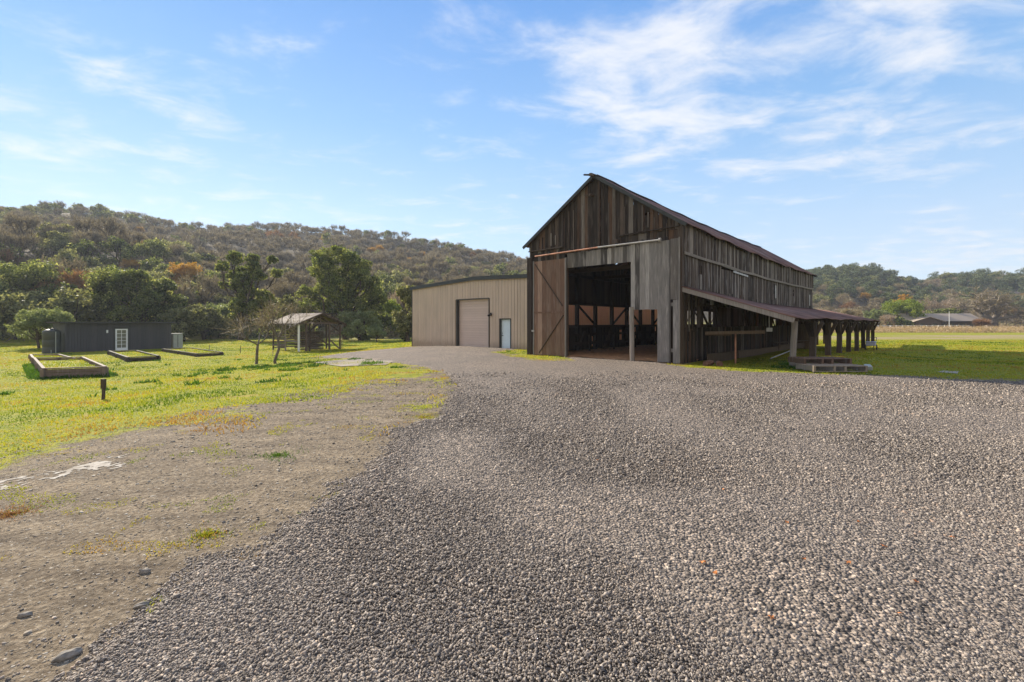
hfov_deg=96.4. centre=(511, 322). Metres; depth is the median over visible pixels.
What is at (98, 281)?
tree
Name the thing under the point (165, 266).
hillside evergreen
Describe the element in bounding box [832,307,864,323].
bare tree
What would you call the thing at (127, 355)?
raised bed
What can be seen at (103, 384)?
stake
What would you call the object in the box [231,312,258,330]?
hillside evergreen
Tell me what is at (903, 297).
tree
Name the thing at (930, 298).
hillside dark oak
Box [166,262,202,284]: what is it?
golden tree
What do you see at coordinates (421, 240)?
hillside evergreen
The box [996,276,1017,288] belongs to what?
hillside dark oak
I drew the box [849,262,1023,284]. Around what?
oak wood
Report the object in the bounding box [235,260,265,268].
hillside bare tree
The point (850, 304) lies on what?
hillside gold tree
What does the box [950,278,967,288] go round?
hillside dark oak
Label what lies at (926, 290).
hillside dark oak
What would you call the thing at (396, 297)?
bare tree
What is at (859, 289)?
hillside tan tree
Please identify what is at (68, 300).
hillside evergreen
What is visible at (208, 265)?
hillside bare tree
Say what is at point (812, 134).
sky
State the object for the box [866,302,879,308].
hillside tan tree
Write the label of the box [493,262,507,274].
hillside evergreen
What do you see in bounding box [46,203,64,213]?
hillside evergreen
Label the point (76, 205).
hillside evergreen
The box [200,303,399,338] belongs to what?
underbrush
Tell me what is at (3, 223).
hillside bare tree
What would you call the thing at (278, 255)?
hillside bare tree
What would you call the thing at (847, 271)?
hillside dark oak
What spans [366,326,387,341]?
tree
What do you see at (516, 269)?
hillside bare tree
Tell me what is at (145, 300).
tree
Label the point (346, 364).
concrete pad
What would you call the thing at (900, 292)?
hillside dark oak
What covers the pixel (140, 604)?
rock
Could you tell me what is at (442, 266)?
hillside bare tree
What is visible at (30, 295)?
hillside evergreen
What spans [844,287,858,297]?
hillside dark oak
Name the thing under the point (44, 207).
hillside evergreen
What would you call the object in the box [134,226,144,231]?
hillside autumn tree
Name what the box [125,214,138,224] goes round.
hillside evergreen
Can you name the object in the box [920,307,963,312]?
tree
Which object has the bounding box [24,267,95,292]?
bare tree
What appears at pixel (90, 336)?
garden shed
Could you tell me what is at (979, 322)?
bush
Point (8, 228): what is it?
hillside bare tree
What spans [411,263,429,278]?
hillside evergreen
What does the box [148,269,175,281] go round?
hillside evergreen
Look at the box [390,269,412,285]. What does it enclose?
hillside evergreen
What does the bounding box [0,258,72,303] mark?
tree
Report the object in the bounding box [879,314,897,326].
bare tree
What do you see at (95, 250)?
hillside bare tree
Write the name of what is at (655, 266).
sliding door
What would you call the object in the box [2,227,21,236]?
hillside bare tree
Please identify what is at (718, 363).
log chunk
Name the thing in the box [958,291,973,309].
hillside dark oak
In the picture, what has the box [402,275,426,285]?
hillside bare tree
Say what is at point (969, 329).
dry weeds
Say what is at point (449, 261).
hillside evergreen
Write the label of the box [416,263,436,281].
hillside bare tree
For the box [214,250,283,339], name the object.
oak tree
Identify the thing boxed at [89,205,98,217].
hillside evergreen
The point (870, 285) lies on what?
hillside dark oak
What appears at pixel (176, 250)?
hillside bare tree
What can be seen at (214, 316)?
tree
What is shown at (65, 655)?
rock
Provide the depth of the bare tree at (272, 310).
28.05 m
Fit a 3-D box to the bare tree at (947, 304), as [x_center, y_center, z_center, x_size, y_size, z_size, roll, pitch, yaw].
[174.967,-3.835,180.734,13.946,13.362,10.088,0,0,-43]
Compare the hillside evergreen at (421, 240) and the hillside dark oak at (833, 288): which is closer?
the hillside dark oak at (833, 288)
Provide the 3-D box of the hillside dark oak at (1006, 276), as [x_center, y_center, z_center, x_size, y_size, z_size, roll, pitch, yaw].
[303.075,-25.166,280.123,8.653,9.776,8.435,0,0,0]
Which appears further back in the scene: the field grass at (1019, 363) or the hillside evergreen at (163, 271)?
the hillside evergreen at (163, 271)
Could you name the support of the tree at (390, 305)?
on the ground at (64, 599)
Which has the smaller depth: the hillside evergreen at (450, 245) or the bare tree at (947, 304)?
the bare tree at (947, 304)
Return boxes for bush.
[972,317,991,326]
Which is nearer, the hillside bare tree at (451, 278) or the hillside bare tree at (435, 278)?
the hillside bare tree at (451, 278)
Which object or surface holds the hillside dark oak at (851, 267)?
on the hills
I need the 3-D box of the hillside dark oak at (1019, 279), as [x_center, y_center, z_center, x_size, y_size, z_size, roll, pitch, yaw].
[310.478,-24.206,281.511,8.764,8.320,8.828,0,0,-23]
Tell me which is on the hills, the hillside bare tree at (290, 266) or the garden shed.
the hillside bare tree at (290, 266)
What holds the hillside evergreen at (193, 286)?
on the hills
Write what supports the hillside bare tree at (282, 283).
on the hills
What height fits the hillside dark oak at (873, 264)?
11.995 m
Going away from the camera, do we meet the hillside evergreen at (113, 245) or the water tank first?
the water tank
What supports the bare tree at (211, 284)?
on the hills
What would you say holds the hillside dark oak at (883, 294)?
on the hills
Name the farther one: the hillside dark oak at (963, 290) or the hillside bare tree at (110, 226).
the hillside dark oak at (963, 290)
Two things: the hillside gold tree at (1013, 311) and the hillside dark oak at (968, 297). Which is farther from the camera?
the hillside dark oak at (968, 297)
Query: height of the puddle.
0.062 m
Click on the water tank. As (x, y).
(51, 340)
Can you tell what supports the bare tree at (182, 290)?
on the hills
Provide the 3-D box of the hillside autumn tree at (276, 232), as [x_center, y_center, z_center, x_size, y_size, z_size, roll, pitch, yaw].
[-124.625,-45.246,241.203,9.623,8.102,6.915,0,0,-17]
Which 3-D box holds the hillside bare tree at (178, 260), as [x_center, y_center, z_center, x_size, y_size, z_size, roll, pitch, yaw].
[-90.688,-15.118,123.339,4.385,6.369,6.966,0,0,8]
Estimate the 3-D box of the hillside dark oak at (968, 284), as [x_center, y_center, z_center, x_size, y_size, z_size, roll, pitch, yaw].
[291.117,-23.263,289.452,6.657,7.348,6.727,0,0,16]
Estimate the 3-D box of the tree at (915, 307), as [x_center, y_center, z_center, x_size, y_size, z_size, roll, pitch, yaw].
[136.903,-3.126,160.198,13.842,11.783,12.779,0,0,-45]
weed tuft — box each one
[0,493,61,522]
[171,521,250,548]
[235,445,319,463]
[399,412,439,419]
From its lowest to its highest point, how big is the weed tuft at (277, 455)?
0.068 m
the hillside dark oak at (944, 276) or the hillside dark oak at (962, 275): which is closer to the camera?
the hillside dark oak at (962, 275)
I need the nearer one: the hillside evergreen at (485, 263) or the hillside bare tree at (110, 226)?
the hillside bare tree at (110, 226)
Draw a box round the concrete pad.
[316,359,392,365]
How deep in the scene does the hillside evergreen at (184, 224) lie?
258.59 m
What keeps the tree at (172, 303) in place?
on the ground at (64, 599)
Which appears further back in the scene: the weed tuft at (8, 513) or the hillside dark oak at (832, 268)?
the hillside dark oak at (832, 268)
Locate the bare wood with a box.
[0,199,529,271]
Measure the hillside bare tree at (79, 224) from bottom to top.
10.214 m
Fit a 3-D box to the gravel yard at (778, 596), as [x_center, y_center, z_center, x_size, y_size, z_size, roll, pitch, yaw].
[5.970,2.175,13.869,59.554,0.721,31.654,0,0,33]
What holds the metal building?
on the ground at (64, 599)
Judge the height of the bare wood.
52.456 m
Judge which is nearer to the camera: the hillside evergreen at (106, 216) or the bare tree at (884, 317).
the bare tree at (884, 317)
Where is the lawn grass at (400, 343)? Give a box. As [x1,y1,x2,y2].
[0,334,711,455]
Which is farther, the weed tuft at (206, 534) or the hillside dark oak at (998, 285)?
the hillside dark oak at (998, 285)
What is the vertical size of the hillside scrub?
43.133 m
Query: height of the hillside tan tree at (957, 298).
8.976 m
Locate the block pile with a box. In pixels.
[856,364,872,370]
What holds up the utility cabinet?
on the ground at (64, 599)
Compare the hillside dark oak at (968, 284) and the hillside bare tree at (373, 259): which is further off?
the hillside dark oak at (968, 284)
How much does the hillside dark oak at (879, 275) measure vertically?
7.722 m
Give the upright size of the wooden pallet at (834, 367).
0.225 m
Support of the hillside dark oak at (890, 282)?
on the hills
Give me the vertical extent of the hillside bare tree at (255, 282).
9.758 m
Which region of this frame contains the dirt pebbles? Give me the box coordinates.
[0,379,454,681]
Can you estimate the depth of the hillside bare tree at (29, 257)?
101.72 m
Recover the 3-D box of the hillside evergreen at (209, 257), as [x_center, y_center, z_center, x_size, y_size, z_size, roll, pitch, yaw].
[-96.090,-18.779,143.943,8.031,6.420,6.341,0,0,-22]
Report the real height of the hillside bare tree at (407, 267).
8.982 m
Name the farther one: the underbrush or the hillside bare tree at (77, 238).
the hillside bare tree at (77, 238)
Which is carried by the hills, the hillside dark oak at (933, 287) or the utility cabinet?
the hillside dark oak at (933, 287)
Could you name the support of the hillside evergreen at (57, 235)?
on the hills
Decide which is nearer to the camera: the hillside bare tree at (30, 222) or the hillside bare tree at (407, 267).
the hillside bare tree at (30, 222)
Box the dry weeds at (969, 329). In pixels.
[820,324,1023,332]
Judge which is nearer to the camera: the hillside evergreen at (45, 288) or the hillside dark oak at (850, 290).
the hillside evergreen at (45, 288)
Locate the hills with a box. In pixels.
[0,212,1019,339]
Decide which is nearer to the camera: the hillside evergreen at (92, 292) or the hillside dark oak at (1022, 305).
the hillside evergreen at (92, 292)
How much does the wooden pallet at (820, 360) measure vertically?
0.225 m
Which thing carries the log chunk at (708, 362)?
on the ground at (64, 599)
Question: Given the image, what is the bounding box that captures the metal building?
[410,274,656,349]
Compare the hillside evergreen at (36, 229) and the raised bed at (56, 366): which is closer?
the raised bed at (56, 366)
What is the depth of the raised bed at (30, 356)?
33.40 m
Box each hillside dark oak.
[813,271,823,279]
[813,280,822,291]
[813,294,833,306]
[818,265,832,271]
[821,280,834,285]
[823,283,845,299]
[824,270,836,275]
[826,267,836,272]
[836,269,851,278]
[843,265,857,274]
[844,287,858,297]
[857,267,869,275]
[860,270,872,277]
[861,279,879,291]
[865,289,879,298]
[866,269,878,275]
[868,262,880,267]
[868,275,877,281]
[874,266,885,278]
[874,273,883,280]
[876,286,890,296]
[878,292,891,299]
[879,293,899,303]
[882,278,897,286]
[885,274,897,283]
[894,290,910,299]
[900,277,912,286]
[904,287,918,294]
[915,286,931,296]
[915,294,935,308]
[928,283,937,291]
[934,296,955,305]
[935,283,950,292]
[937,272,952,281]
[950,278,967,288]
[956,271,972,281]
[957,273,971,286]
[957,287,971,293]
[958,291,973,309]
[960,295,972,310]
[964,280,977,286]
[969,274,993,291]
[974,272,991,284]
[989,272,1001,281]
[993,283,1008,292]
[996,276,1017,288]
[997,273,1018,286]
[1008,299,1023,314]
[1012,276,1023,286]
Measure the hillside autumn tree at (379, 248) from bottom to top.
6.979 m
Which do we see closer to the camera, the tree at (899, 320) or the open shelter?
the open shelter
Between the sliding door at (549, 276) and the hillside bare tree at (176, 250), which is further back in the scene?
the hillside bare tree at (176, 250)
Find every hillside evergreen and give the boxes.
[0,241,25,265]
[0,291,41,339]
[1,206,15,214]
[1,289,53,333]
[19,205,38,215]
[26,204,42,212]
[27,285,111,321]
[28,282,78,321]
[29,238,73,260]
[30,221,68,243]
[36,222,73,247]
[43,203,50,209]
[43,247,89,268]
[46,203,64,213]
[46,230,75,250]
[57,254,103,270]
[67,238,109,264]
[70,203,83,208]
[72,288,124,321]
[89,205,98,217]
[94,206,110,212]
[95,210,113,221]
[96,235,137,266]
[97,212,112,221]
[124,242,154,258]
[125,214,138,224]
[136,239,167,265]
[136,256,162,276]
[145,239,174,262]
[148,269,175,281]
[152,263,173,278]
[152,264,186,280]
[163,239,190,260]
[175,222,187,229]
[180,251,202,266]
[180,281,201,298]
[186,288,201,305]
[192,269,231,296]
[193,252,218,262]
[210,293,231,307]
[222,225,233,230]
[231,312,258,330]
[272,267,293,281]
[321,232,334,244]
[352,245,362,254]
[375,270,395,285]
[378,273,395,285]
[379,281,396,299]
[383,230,392,240]
[384,263,395,270]
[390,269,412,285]
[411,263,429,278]
[416,238,423,245]
[444,242,452,251]
[444,257,456,264]
[481,261,490,264]
[482,268,500,275]
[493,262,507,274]
[508,270,519,274]
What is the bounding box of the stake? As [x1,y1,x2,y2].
[100,379,105,399]
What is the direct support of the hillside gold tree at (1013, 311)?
on the hills
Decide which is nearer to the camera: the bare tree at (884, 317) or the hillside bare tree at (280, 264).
the bare tree at (884, 317)
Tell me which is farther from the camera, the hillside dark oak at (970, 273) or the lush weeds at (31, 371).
the hillside dark oak at (970, 273)
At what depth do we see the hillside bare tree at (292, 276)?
114.32 m
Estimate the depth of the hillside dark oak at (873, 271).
307.62 m
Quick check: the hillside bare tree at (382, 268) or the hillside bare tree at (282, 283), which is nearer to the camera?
the hillside bare tree at (282, 283)
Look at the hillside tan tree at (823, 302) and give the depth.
219.55 m
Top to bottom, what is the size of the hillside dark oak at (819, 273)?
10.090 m
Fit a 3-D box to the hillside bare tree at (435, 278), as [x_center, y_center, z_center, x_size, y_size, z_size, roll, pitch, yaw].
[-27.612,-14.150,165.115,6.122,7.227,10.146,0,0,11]
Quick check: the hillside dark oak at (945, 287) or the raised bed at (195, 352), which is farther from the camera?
the hillside dark oak at (945, 287)
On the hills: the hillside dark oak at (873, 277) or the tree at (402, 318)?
the hillside dark oak at (873, 277)
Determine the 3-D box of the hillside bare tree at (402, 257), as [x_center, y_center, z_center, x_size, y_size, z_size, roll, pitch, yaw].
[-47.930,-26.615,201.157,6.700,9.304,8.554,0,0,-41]
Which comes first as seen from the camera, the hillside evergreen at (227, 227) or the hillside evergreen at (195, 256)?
the hillside evergreen at (195, 256)
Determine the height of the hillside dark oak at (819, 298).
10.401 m
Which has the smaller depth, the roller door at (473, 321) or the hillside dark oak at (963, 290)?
the roller door at (473, 321)
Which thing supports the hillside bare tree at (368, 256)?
on the hills
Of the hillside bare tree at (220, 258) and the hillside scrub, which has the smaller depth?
the hillside bare tree at (220, 258)
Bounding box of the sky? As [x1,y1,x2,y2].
[0,0,1023,279]
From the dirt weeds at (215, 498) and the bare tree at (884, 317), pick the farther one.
the bare tree at (884, 317)
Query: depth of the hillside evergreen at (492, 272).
179.21 m
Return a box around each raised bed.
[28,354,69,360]
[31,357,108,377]
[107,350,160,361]
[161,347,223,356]
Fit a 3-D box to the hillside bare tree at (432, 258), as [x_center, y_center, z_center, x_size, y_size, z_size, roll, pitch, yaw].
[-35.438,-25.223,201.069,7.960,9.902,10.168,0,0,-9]
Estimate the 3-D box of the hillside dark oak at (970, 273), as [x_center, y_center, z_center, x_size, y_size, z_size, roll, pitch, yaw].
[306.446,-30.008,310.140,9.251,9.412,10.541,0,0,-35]
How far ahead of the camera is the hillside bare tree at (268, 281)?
117.41 m
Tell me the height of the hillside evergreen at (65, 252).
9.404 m
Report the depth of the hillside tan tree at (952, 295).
231.12 m
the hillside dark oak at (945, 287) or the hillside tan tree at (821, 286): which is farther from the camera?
the hillside dark oak at (945, 287)
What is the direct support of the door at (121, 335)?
in the garden shed
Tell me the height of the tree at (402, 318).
7.647 m
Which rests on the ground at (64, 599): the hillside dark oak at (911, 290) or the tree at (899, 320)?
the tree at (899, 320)
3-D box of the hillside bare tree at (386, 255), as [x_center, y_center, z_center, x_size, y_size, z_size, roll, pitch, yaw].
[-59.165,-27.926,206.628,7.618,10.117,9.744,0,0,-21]
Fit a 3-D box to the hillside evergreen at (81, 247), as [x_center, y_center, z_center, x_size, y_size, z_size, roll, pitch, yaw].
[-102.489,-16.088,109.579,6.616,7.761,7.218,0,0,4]
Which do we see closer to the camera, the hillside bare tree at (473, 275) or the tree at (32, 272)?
the tree at (32, 272)
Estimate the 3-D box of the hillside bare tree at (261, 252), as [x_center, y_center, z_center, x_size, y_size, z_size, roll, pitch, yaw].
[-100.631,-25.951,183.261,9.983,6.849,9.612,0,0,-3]
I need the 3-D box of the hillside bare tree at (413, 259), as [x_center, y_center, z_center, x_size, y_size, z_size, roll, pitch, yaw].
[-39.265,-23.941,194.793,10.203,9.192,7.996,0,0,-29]
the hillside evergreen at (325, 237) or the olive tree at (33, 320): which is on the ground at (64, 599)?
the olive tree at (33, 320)
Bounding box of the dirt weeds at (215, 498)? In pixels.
[0,373,446,612]
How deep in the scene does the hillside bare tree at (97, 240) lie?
119.74 m
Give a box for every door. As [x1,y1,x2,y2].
[115,329,127,349]
[459,299,487,346]
[502,319,509,347]
[531,258,565,356]
[631,237,679,363]
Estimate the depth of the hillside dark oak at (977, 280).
281.53 m
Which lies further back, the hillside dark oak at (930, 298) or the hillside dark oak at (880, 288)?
the hillside dark oak at (880, 288)
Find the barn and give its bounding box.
[522,173,879,366]
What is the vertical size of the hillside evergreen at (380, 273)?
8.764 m
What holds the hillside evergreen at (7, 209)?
on the hills
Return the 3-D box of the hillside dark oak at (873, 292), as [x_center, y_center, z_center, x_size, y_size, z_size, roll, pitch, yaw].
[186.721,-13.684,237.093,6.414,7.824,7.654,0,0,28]
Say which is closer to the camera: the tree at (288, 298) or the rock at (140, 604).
the rock at (140, 604)
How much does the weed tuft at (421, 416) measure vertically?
0.061 m
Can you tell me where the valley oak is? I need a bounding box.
[948,285,1023,326]
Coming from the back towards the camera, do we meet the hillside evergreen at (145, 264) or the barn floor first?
the hillside evergreen at (145, 264)
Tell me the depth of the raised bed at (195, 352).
39.28 m
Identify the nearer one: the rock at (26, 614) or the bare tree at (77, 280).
the rock at (26, 614)
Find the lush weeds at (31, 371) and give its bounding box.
[0,349,838,396]
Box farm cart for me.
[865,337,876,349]
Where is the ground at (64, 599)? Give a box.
[0,331,1023,681]
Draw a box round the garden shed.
[45,322,176,352]
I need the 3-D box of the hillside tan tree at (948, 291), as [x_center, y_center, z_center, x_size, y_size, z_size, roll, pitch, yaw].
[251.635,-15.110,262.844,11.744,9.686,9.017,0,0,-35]
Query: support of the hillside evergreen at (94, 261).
on the hills
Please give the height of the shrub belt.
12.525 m
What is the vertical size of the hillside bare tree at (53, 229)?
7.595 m
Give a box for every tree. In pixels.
[0,219,25,248]
[0,223,31,236]
[0,228,52,255]
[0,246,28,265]
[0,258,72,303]
[0,279,10,311]
[2,209,45,246]
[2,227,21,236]
[3,252,38,265]
[3,306,75,348]
[19,251,92,286]
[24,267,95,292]
[35,224,74,240]
[57,213,97,233]
[69,229,95,256]
[77,230,108,247]
[78,245,102,256]
[79,263,152,320]
[89,214,129,250]
[102,267,170,321]
[112,231,152,245]
[119,258,139,270]
[126,255,152,264]
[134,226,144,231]
[145,276,187,324]
[157,307,210,340]
[161,281,196,306]
[163,256,185,263]
[166,242,185,257]
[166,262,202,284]
[168,242,187,256]
[174,303,229,339]
[176,270,229,302]
[193,292,215,304]
[194,243,216,257]
[196,260,215,270]
[202,302,237,337]
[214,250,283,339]
[215,255,244,271]
[215,309,302,363]
[223,282,235,297]
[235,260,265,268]
[243,271,267,286]
[251,250,272,258]
[252,287,318,363]
[255,283,273,289]
[263,242,282,253]
[263,277,282,284]
[265,279,301,306]
[267,230,283,236]
[267,249,287,267]
[267,287,294,300]
[273,260,284,268]
[273,280,293,287]
[274,294,311,337]
[277,270,315,288]
[282,264,301,273]
[283,255,297,263]
[293,253,311,273]
[294,245,389,339]
[294,270,309,277]
[299,258,311,271]
[311,306,336,327]
[337,310,382,340]
[360,254,376,261]
[365,312,400,338]
[366,247,376,252]
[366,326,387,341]
[367,255,386,263]
[369,261,389,274]
[373,250,389,260]
[375,244,383,250]
[380,298,401,331]
[388,267,406,274]
[388,289,405,309]
[391,284,413,341]
[394,252,410,266]
[398,262,417,274]
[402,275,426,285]
[408,257,429,270]
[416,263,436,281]
[419,270,435,282]
[425,255,439,274]
[427,274,442,281]
[428,256,447,273]
[432,260,455,275]
[441,273,464,280]
[442,270,459,279]
[451,263,474,275]
[468,271,489,276]
[503,266,522,274]
[814,299,830,308]
[815,284,828,293]
[827,304,839,309]
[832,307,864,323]
[835,293,855,302]
[838,300,858,309]
[842,298,859,308]
[856,285,864,296]
[858,292,871,303]
[863,309,897,326]
[864,304,881,311]
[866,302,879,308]
[867,297,888,303]
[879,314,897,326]
[880,297,927,326]
[889,317,914,326]
[891,294,912,312]
[892,282,910,292]
[917,295,948,312]
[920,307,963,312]
[922,280,935,286]
[940,288,956,296]
[942,298,971,312]
[943,296,970,307]
[945,293,959,299]
[967,309,998,317]
[993,307,1023,323]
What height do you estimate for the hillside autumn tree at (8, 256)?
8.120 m
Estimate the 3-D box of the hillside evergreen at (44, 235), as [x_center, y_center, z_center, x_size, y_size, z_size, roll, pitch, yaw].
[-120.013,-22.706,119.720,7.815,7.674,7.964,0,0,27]
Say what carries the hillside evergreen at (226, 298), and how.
on the hills
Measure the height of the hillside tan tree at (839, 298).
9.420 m
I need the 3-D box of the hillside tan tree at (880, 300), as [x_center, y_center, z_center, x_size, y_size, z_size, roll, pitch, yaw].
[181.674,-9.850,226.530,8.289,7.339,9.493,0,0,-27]
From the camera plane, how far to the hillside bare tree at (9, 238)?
103.74 m
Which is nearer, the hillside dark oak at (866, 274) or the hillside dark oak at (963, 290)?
the hillside dark oak at (963, 290)
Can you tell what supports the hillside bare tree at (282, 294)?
on the hills
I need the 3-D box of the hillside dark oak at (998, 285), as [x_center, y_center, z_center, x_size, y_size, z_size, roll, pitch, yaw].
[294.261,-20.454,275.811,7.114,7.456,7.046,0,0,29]
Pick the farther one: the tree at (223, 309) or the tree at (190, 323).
the tree at (223, 309)
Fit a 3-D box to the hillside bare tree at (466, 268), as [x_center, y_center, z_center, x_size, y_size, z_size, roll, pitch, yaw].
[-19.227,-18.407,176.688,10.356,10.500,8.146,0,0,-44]
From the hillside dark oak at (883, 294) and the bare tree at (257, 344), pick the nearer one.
the bare tree at (257, 344)
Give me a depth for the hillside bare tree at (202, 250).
145.65 m
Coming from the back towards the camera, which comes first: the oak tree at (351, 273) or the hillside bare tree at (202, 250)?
the hillside bare tree at (202, 250)
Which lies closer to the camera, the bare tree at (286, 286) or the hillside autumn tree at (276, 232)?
the bare tree at (286, 286)
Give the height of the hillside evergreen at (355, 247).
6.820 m
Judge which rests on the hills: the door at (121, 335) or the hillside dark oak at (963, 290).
the hillside dark oak at (963, 290)
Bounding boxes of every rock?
[17,611,32,617]
[51,647,82,662]
[133,601,149,608]
[139,568,150,573]
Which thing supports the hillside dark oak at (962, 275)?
on the hills
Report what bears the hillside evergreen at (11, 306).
on the hills
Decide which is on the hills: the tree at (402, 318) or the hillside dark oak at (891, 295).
the hillside dark oak at (891, 295)
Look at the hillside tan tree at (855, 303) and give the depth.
219.19 m
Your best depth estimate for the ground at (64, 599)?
5.85 m
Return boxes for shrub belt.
[210,321,321,338]
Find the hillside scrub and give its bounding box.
[819,275,1021,325]
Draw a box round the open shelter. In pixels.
[268,313,345,351]
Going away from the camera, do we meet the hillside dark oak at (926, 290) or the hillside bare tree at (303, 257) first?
the hillside bare tree at (303, 257)
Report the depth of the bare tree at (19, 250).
100.09 m
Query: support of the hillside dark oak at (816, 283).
on the hills
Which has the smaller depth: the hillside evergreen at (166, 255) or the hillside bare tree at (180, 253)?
the hillside evergreen at (166, 255)
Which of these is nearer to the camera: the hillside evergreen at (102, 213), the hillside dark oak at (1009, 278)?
the hillside evergreen at (102, 213)
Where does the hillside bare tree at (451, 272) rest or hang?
on the hills
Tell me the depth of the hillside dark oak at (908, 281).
296.57 m
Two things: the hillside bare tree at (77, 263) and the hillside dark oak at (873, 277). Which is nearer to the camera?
the hillside bare tree at (77, 263)
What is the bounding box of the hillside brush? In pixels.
[5,209,520,341]
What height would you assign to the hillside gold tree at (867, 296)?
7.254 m
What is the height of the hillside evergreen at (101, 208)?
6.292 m
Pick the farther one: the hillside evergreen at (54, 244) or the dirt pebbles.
the hillside evergreen at (54, 244)
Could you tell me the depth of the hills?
231.92 m
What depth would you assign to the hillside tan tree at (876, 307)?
211.73 m
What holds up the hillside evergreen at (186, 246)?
on the hills
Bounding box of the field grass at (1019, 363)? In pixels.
[655,339,1023,378]
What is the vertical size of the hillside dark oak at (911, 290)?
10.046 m
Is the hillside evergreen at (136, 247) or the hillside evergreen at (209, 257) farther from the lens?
the hillside evergreen at (209, 257)
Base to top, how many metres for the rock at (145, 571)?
0.031 m
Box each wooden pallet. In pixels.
[788,357,851,363]
[796,363,867,371]
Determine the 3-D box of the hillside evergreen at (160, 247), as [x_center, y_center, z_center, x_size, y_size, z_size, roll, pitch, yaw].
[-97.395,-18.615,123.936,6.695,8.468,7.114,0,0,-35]
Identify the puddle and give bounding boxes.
[0,453,150,489]
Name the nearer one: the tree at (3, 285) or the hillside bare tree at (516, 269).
the tree at (3, 285)
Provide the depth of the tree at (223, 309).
77.37 m
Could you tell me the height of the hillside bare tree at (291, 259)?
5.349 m
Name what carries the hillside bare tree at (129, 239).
on the hills
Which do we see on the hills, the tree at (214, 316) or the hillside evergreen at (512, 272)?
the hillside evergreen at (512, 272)
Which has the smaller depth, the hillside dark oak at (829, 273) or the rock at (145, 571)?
the rock at (145, 571)
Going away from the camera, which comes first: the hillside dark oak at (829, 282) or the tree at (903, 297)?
the tree at (903, 297)
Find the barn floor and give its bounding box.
[532,342,697,362]
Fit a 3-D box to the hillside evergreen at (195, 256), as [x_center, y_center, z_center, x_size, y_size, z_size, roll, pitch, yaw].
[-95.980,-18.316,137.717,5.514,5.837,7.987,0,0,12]
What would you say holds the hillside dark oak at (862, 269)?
on the hills
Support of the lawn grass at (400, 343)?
on the ground at (64, 599)
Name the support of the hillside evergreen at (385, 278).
on the hills
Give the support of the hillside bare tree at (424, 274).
on the hills
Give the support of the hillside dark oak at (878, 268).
on the hills
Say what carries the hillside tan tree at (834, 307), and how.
on the hills
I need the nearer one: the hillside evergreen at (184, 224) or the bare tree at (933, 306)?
the bare tree at (933, 306)
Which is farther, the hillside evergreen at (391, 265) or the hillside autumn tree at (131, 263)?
the hillside evergreen at (391, 265)
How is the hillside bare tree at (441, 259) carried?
on the hills
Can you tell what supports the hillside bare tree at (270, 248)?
on the hills
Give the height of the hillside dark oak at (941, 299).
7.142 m
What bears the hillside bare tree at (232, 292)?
on the hills
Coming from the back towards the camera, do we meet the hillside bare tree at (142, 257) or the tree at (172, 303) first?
the hillside bare tree at (142, 257)
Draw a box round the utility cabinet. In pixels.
[171,333,182,347]
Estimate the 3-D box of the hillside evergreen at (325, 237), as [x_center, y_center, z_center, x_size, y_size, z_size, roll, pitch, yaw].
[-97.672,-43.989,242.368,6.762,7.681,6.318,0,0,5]
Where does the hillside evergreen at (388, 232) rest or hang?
on the hills
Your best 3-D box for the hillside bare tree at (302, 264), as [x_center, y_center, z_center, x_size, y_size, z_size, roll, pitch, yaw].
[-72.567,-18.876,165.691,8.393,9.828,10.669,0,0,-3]
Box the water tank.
[42,328,60,352]
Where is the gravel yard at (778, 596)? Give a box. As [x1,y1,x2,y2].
[70,346,1023,681]
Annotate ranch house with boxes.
[889,313,979,327]
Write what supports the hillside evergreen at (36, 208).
on the hills
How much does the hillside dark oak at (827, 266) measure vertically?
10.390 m
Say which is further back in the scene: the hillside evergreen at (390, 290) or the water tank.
the hillside evergreen at (390, 290)
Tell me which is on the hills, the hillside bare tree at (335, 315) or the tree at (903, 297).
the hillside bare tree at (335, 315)
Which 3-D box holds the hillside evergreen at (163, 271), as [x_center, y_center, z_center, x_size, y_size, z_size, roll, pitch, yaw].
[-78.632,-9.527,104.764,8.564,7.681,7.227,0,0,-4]
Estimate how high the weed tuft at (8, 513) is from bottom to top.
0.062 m
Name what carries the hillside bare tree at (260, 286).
on the hills
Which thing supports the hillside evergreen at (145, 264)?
on the hills
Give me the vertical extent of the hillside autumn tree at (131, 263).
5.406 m
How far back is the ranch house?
155.17 m
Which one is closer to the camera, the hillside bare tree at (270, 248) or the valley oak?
the valley oak
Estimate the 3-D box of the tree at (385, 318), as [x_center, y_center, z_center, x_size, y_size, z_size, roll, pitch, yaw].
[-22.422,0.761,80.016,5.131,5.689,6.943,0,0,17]
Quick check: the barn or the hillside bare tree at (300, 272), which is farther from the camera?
the hillside bare tree at (300, 272)
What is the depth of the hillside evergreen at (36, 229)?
120.18 m
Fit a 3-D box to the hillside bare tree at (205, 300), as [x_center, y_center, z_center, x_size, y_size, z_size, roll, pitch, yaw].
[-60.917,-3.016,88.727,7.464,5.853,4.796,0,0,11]
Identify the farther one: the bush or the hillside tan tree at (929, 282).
the hillside tan tree at (929, 282)
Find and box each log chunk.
[703,360,713,365]
[715,361,722,365]

